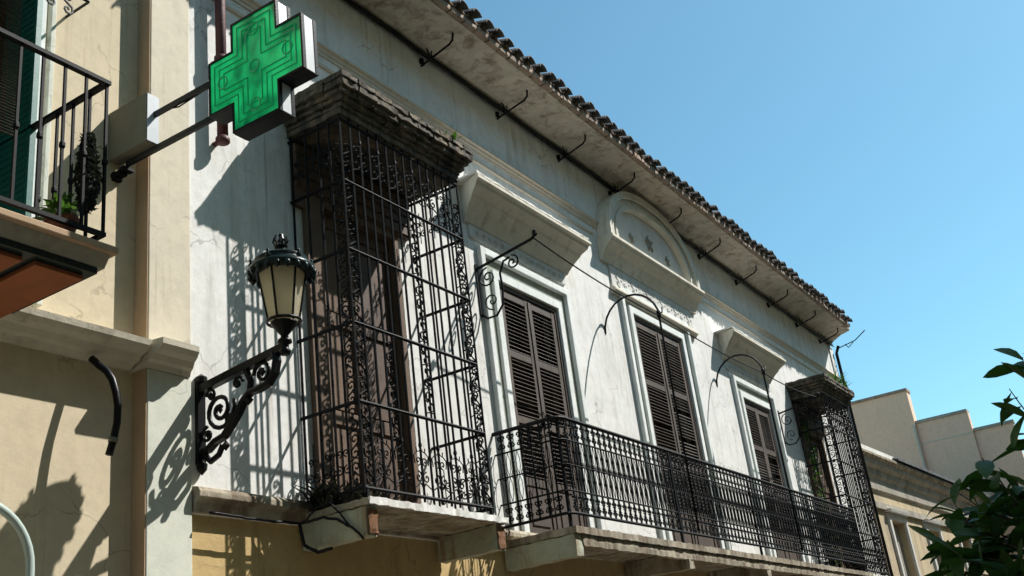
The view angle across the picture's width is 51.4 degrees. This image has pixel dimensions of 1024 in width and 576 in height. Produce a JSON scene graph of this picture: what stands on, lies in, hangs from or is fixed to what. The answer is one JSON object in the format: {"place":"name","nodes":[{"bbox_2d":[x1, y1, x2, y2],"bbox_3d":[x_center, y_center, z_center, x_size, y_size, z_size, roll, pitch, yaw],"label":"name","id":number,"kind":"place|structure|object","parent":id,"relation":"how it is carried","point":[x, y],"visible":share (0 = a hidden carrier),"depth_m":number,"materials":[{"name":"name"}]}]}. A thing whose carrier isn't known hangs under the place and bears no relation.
{"place":"outdoors","nodes":[
{"label":"outdoors","id":0,"kind":"place"},
{"bbox_2d":[0,0,199,575],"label":"neighbouring house","id":1,"kind":"structure","parent":0,"point":[107,283],"depth_m":7.08,"materials":[{"name":"beige paint"}]},
{"bbox_2d":[0,0,22,135],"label":"roller blind","id":2,"kind":"object","parent":1,"relation":"hanging from","point":[3,90],"visible":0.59,"depth_m":6.76,"materials":[{"name":"brown wood"}]},
{"bbox_2d":[0,503,34,575],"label":"bent tube","id":3,"kind":"object","parent":1,"relation":"attached to","point":[11,518],"visible":1,"depth_m":6.07,"materials":[{"name":"grey metal"}]},
{"bbox_2d":[0,0,56,307],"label":"balcony door","id":4,"kind":"structure","parent":1,"relation":"in","point":[34,12],"depth_m":7.13,"materials":[{"name":"paint"}]},
{"bbox_2d":[31,191,85,232],"bbox_3d":[-2.608,-0.394,6.132,0.258,0.332,0.328,-4,-22,-8],"label":"potted plant","id":5,"kind":"object","parent":1,"relation":"on","point":[67,206],"visible":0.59,"depth_m":6.06,"materials":[{"name":"green plant"}]},
{"bbox_2d":[72,131,103,214],"bbox_3d":[-2.503,-0.687,6.289,0.187,0.554,0.179,-7,-22,-2],"label":"hanging plant","id":6,"kind":"object","parent":1,"relation":"attached to","point":[93,177],"visible":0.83,"depth_m":6.25,"materials":[{"name":"green plant"}]},
{"bbox_2d":[88,355,121,455],"bbox_3d":[-2.642,0.753,6.876,0.236,0.708,0.085,-11,-22,9],"label":"conduit","id":7,"kind":"object","parent":1,"relation":"attached to","point":[93,360],"visible":1,"depth_m":6.86,"materials":[{"name":"black paint"}]},
{"bbox_2d":[108,0,318,182],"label":"pharmacy sign","id":8,"kind":"object","parent":1,"relation":"attached to","point":[263,69],"visible":0.98,"depth_m":7.16,"materials":[{"name":"green plastic"}]},
{"bbox_2d":[450,0,1023,453],"label":"sky","id":9,"kind":"structure","parent":0,"point":[875,147],"materials":[{"name":"blue"}]},
{"bbox_2d":[850,548,870,569],"bbox_3d":[6.270,4.906,19.120,0.523,0.536,0.602,9,-27,-35],"label":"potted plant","id":10,"kind":"object","parent":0,"point":[858,564],"visible":0.2,"depth_m":19.04,"materials":[{"name":"green plant"}]},
{"bbox_2d":[857,444,993,575],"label":"old house","id":11,"kind":"structure","parent":0,"point":[906,493],"depth_m":26.23,"materials":[{"name":"paint"}]},
{"bbox_2d":[884,508,920,575],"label":"window","id":12,"kind":"structure","parent":11,"relation":"in","point":[891,514],"depth_m":25.42,"materials":[{"name":"grey paint"}]},
{"bbox_2d":[922,519,943,570],"bbox_3d":[11.137,7.426,27.482,0.380,2.800,1.600,-21,-26,30],"label":"window","id":13,"kind":"structure","parent":11,"relation":"in","point":[933,525],"depth_m":27.76,"materials":[{"name":"grey paint"}]},
{"bbox_2d":[959,534,971,571],"bbox_3d":[13.053,8.328,30.143,0.270,2.690,1.480,-21,-26,30],"label":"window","id":14,"kind":"structure","parent":11,"relation":"in","point":[960,544],"depth_m":29.90,"materials":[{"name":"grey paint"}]},
{"label":"ground","id":15,"kind":"structure","parent":0,"visible":0},
{"bbox_2d":[188,0,889,575],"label":"townhouse","id":16,"kind":"structure","parent":15,"relation":"on","point":[532,428],"depth_m":11.27,"materials":[{"name":"white paint"}]},
{"bbox_2d":[212,0,229,146],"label":"downpipe","id":17,"kind":"object","parent":16,"relation":"attached to","point":[222,137],"visible":0.67,"depth_m":8.92,"materials":[{"name":"brown metal"}]},
{"bbox_2d":[195,233,316,474],"bbox_3d":[-1.835,0.426,7.503,1.116,1.594,0.493,-20,-25,28],"label":"street lamp","id":18,"kind":"object","parent":16,"relation":"attached to","point":[281,275],"visible":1,"depth_m":7.41,"materials":[{"name":"black metal"}]},
{"bbox_2d":[209,502,364,553],"bbox_3d":[-1.683,1.734,7.721,1.132,0.370,0.432,6,-26,-30],"label":"loose cable","id":19,"kind":"object","parent":16,"relation":"attached to","point":[316,551],"visible":1,"depth_m":7.90,"materials":[{"name":"black rubber"}]},
{"bbox_2d":[291,473,407,510],"bbox_3d":[-1.244,1.637,8.433,0.556,0.290,1.282,-20,-25,28],"label":"pot plant","id":20,"kind":"object","parent":16,"relation":"on","point":[315,499],"visible":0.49,"depth_m":8.18,"materials":[{"name":"green plant"}]},
{"bbox_2d":[289,142,420,503],"bbox_3d":[-1.462,0.494,9.584,0.420,3.328,1.630,-20,-25,28],"label":"cage door","id":21,"kind":"structure","parent":16,"relation":"in","point":[299,191],"depth_m":9.53,"materials":[{"name":"brown wood"}]},
{"bbox_2d":[419,33,453,66],"bbox_3d":[-0.845,-2.679,11.946,0.486,0.273,0.069,-19,-25,26],"label":"eave hook","id":22,"kind":"object","parent":16,"relation":"attached to","point":[422,62],"visible":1,"depth_m":11.94,"materials":[{"name":"metal"}]},
{"bbox_2d":[445,130,463,139],"bbox_3d":[-0.625,-1.487,10.579,0.203,0.117,0.261,-20,-25,28],"label":"weed tuft","id":23,"kind":"object","parent":16,"relation":"on","point":[453,135],"visible":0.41,"depth_m":10.56,"materials":[{"name":"green plant"}]},
{"bbox_2d":[474,229,536,319],"bbox_3d":[-0.035,-0.138,11.377,0.829,0.822,0.060,-20,-25,28],"label":"scroll bracket","id":24,"kind":"object","parent":16,"relation":"attached to","point":[478,277],"visible":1,"depth_m":11.44,"materials":[{"name":"metal"}]},
{"bbox_2d":[533,238,815,396],"bbox_3d":[2.873,0.792,15.171,0.046,0.206,9.702,-20,-25,28],"label":"wire","id":25,"kind":"object","parent":24,"relation":"attached to","point":[661,316],"visible":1,"depth_m":13.52,"materials":[{"name":"metal"}]},
{"bbox_2d":[495,90,527,119],"bbox_3d":[-0.001,-2.277,13.194,0.486,0.273,0.068,-18,-25,24],"label":"eave hook","id":26,"kind":"object","parent":16,"relation":"attached to","point":[498,115],"visible":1,"depth_m":13.18,"materials":[{"name":"metal"}]},
{"bbox_2d":[476,245,604,533],"bbox_3d":[0.251,1.312,12.017,0.300,3.249,1.978,-20,-25,28],"label":"shuttered door","id":27,"kind":"structure","parent":16,"relation":"in","point":[520,368],"depth_m":12.08,"materials":[{"name":"paint"}]},
{"bbox_2d":[556,134,585,161],"bbox_3d":[0.803,-1.895,14.382,0.486,0.273,0.068,-20,-26,27],"label":"eave hook","id":28,"kind":"object","parent":16,"relation":"attached to","point":[567,154],"visible":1,"depth_m":14.36,"materials":[{"name":"metal"}]},
{"bbox_2d":[344,0,833,346],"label":"electric cable","id":29,"kind":"object","parent":16,"relation":"attached to","point":[437,63],"visible":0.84,"depth_m":13.61,"materials":[{"name":"black paint"}]},
{"bbox_2d":[608,172,634,194],"bbox_3d":[1.608,-1.512,15.571,0.486,0.273,0.068,-21,-27,30],"label":"eave hook","id":30,"kind":"object","parent":16,"relation":"attached to","point":[615,191],"visible":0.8,"depth_m":15.55,"materials":[{"name":"metal"}]},
{"bbox_2d":[604,293,699,530],"bbox_3d":[1.736,1.556,13.451,0.835,3.165,0.169,-20,-25,28],"label":"gooseneck rod","id":31,"kind":"object","parent":16,"relation":"attached to","point":[658,312],"visible":0.98,"depth_m":13.35,"materials":[{"name":"metal"}]},
{"bbox_2d":[618,286,731,549],"bbox_3d":[2.230,2.033,15.082,0.300,3.759,2.318,-20,-25,28],"label":"shuttered door","id":32,"kind":"structure","parent":16,"relation":"in","point":[643,337],"depth_m":15.22,"materials":[{"name":"paint"}]},
{"bbox_2d":[669,208,681,222],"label":"eave hook","id":33,"kind":"object","parent":16,"relation":"attached to","point":[678,216],"visible":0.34,"depth_m":16.80,"materials":[{"name":"metal"}]},
{"bbox_2d":[697,238,720,259],"bbox_3d":[3.368,-0.676,18.171,0.486,0.273,0.068,-22,-24,31],"label":"eave hook","id":34,"kind":"object","parent":16,"relation":"attached to","point":[698,255],"visible":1,"depth_m":18.17,"materials":[{"name":"metal"}]},
{"bbox_2d":[734,265,756,284],"bbox_3d":[4.291,-0.237,19.535,0.486,0.273,0.068,-21,-24,30],"label":"eave hook","id":35,"kind":"object","parent":16,"relation":"attached to","point":[735,281],"visible":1,"depth_m":19.53,"materials":[{"name":"metal"}]},
{"bbox_2d":[716,354,802,549],"bbox_3d":[3.794,2.535,16.492,0.835,3.165,0.169,-20,-25,28],"label":"gooseneck rod","id":36,"kind":"object","parent":16,"relation":"attached to","point":[760,365],"visible":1,"depth_m":16.40,"materials":[{"name":"metal"}]},
{"bbox_2d":[730,375,810,562],"bbox_3d":[4.291,3.233,17.986,0.300,3.249,1.978,-20,-25,28],"label":"shuttered door","id":37,"kind":"structure","parent":16,"relation":"in","point":[751,401],"depth_m":18.17,"materials":[{"name":"paint"}]},
{"bbox_2d":[766,289,787,307],"bbox_3d":[5.217,0.204,20.903,0.486,0.273,0.069,-20,-24,28],"label":"eave hook","id":38,"kind":"object","parent":16,"relation":"attached to","point":[776,301],"visible":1,"depth_m":20.89,"materials":[{"name":"metal"}]},
{"bbox_2d":[777,392,819,445],"bbox_3d":[5.219,2.360,19.139,0.829,0.822,0.060,-20,-25,28],"label":"scroll bracket","id":39,"kind":"object","parent":16,"relation":"attached to","point":[816,397],"visible":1,"depth_m":19.20,"materials":[{"name":"metal"}]},
{"bbox_2d":[795,310,815,327],"bbox_3d":[6.142,0.644,22.271,0.486,0.273,0.068,-19,-24,26],"label":"eave hook","id":40,"kind":"object","parent":16,"relation":"attached to","point":[796,325],"visible":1,"depth_m":22.26,"materials":[{"name":"metal"}]},
{"bbox_2d":[792,403,849,567],"bbox_3d":[5.882,3.987,20.435,0.420,3.328,1.630,-20,-25,28],"label":"cage door","id":41,"kind":"structure","parent":16,"relation":"in","point":[824,482],"depth_m":20.78,"materials":[{"name":"brown wood"}]},
{"bbox_2d":[802,418,843,567],"bbox_3d":[5.783,3.825,19.796,0.214,2.939,0.580,-20,-25,28],"label":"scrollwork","id":42,"kind":"object","parent":16,"relation":"attached to","point":[811,455],"visible":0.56,"depth_m":20.00,"materials":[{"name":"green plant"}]},
{"bbox_2d":[819,328,837,343],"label":"eave hook","id":43,"kind":"object","parent":16,"relation":"attached to","point":[820,342],"visible":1,"depth_m":23.54,"materials":[{"name":"metal"}]},
{"bbox_2d":[828,369,850,386],"bbox_3d":[6.495,1.976,21.791,0.921,0.516,1.042,-20,-25,28],"label":"weed tuft","id":44,"kind":"object","parent":16,"relation":"on","point":[840,381],"visible":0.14,"depth_m":21.59,"materials":[{"name":"green plant"}]},
{"bbox_2d":[835,330,893,575],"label":"downpipe","id":45,"kind":"object","parent":16,"relation":"attached to","point":[867,476],"visible":0.99,"depth_m":23.28,"materials":[{"name":"black metal"}]},
{"bbox_2d":[848,388,1023,560],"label":"apartment building","id":46,"kind":"structure","parent":15,"relation":"on","point":[955,445],"depth_m":36.18,"materials":[{"name":"paint"}]},
{"label":"street","id":47,"kind":"structure","parent":0,"visible":0},
{"bbox_2d":[908,348,1023,575],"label":"tree","id":48,"kind":"object","parent":47,"relation":"on","point":[986,525],"visible":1,"depth_m":6.23,"materials":[{"name":"green plant"}]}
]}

